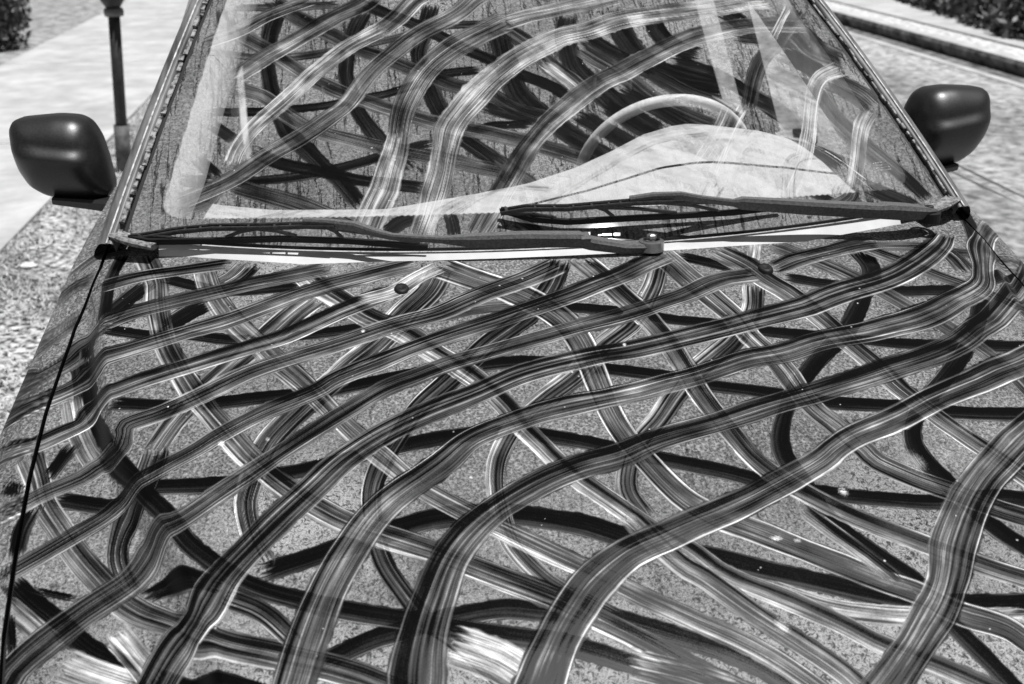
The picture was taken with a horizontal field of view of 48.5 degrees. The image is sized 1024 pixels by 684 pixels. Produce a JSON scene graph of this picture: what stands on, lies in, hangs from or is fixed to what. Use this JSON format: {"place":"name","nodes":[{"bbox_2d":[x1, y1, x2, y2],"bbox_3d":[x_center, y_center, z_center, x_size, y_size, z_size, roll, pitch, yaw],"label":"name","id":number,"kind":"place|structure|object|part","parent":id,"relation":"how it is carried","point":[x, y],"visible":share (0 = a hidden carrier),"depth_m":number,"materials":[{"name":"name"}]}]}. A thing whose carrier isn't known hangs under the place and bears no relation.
{"place":"outdoors","nodes":[
{"label":"outdoors","id":0,"kind":"place"},
{"bbox_2d":[0,0,126,64],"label":"planting bed","id":1,"kind":"object","parent":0,"point":[52,19],"depth_m":13.67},
{"bbox_2d":[0,0,32,50],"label":"hedge shrub","id":2,"kind":"object","parent":1,"relation":"on","point":[8,24],"visible":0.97,"depth_m":11.06,"materials":[{"name":"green plant"}]},
{"bbox_2d":[0,0,188,253],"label":"sidewalk","id":3,"kind":"structure","parent":0,"point":[69,71],"depth_m":9.31,"materials":[{"name":"concrete"}]},
{"bbox_2d":[0,67,244,434],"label":"verge","id":4,"kind":"structure","parent":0,"point":[59,259],"depth_m":4.63,"materials":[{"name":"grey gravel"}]},
{"bbox_2d":[10,327,18,330],"bbox_3d":[-1.774,-0.047,4.058,0.026,0.015,0.027,19,29,39],"label":"stone","id":5,"kind":"object","parent":4,"relation":"on","point":[14,328],"visible":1,"depth_m":4.05,"materials":[{"name":"grey stone"}]},
{"bbox_2d":[20,262,37,269],"bbox_3d":[-2.001,-0.315,4.713,0.066,0.032,0.055,8,24,21],"label":"stone","id":6,"kind":"object","parent":4,"relation":"on","point":[26,265],"visible":0.98,"depth_m":4.70,"materials":[{"name":"grey stone"}]},
{"bbox_2d":[100,0,130,172],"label":"lamp post","id":7,"kind":"object","parent":4,"relation":"on","point":[113,12],"visible":0.94,"depth_m":6.11,"materials":[{"name":"black metal"}]},
{"bbox_2d":[695,0,1023,262],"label":"road","id":8,"kind":"structure","parent":0,"point":[996,155],"depth_m":8.58,"materials":[{"name":"grey asphalt"}]},
{"bbox_2d":[0,0,1023,683],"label":"car","id":9,"kind":"object","parent":8,"relation":"on","point":[512,342],"visible":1,"depth_m":1.63,"materials":[{"name":"black paint"}]},
{"bbox_3d":[-0.759,-0.354,2.607,0.311,1.247,0.940,-3,22,-7],"label":"door","id":10,"kind":"part","parent":9,"relation":"part of","materials":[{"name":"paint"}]},
{"bbox_3d":[0.710,-0.436,2.776,0.311,1.247,0.940,-3,22,-7],"label":"door","id":11,"kind":"part","parent":9,"relation":"part of","materials":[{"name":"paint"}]},
{"bbox_2d":[710,53,1023,204],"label":"tar seam","id":12,"kind":"object","parent":8,"relation":"on","point":[952,171],"visible":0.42,"depth_m":6.49,"materials":[{"name":"black asphalt"}]},
{"bbox_2d":[712,50,1023,196],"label":"tar seam","id":13,"kind":"object","parent":8,"relation":"on","point":[986,178],"visible":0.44,"depth_m":6.59,"materials":[{"name":"black asphalt"}]},
{"bbox_2d":[748,2,1023,87],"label":"gutter edge","id":14,"kind":"object","parent":8,"relation":"on","point":[948,62],"depth_m":10.59,"materials":[{"name":"concrete"}]},
{"bbox_2d":[827,0,1023,48],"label":"sidewalk","id":15,"kind":"structure","parent":0,"point":[905,11],"depth_m":12.88,"materials":[{"name":"concrete"}]},
{"bbox_2d":[844,25,1023,77],"bbox_3d":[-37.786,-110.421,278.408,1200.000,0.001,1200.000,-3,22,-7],"label":"ground","id":16,"kind":"structure","parent":0,"point":[937,52],"depth_m":11.29,"materials":[{"name":"soil"}]},
{"bbox_2d":[240,100,249,158],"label":"kerb","id":17,"kind":"structure","parent":16,"relation":"on","point":[243,116],"depth_m":7.30,"materials":[{"name":"concrete"}]},
{"bbox_2d":[829,7,1023,76],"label":"kerb","id":18,"kind":"structure","parent":16,"relation":"on","point":[998,60],"depth_m":11.17,"materials":[{"name":"concrete"}]},
{"bbox_2d":[824,0,1023,56],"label":"kerb strip","id":19,"kind":"object","parent":18,"relation":"on","point":[967,39],"depth_m":11.81,"materials":[{"name":"grey concrete"}]},
{"bbox_2d":[843,25,1023,83],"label":"gutter","id":20,"kind":"object","parent":16,"relation":"on","point":[1012,77],"depth_m":10.89,"materials":[{"name":"grey concrete"}]},
{"label":"far planting bed","id":21,"kind":"structure","parent":16,"relation":"on","visible":0},
{"bbox_2d":[895,0,1023,40],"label":"spreading shrub","id":22,"kind":"object","parent":21,"relation":"on","point":[1003,19],"visible":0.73,"depth_m":11.89,"materials":[{"name":"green plant"}]}
]}

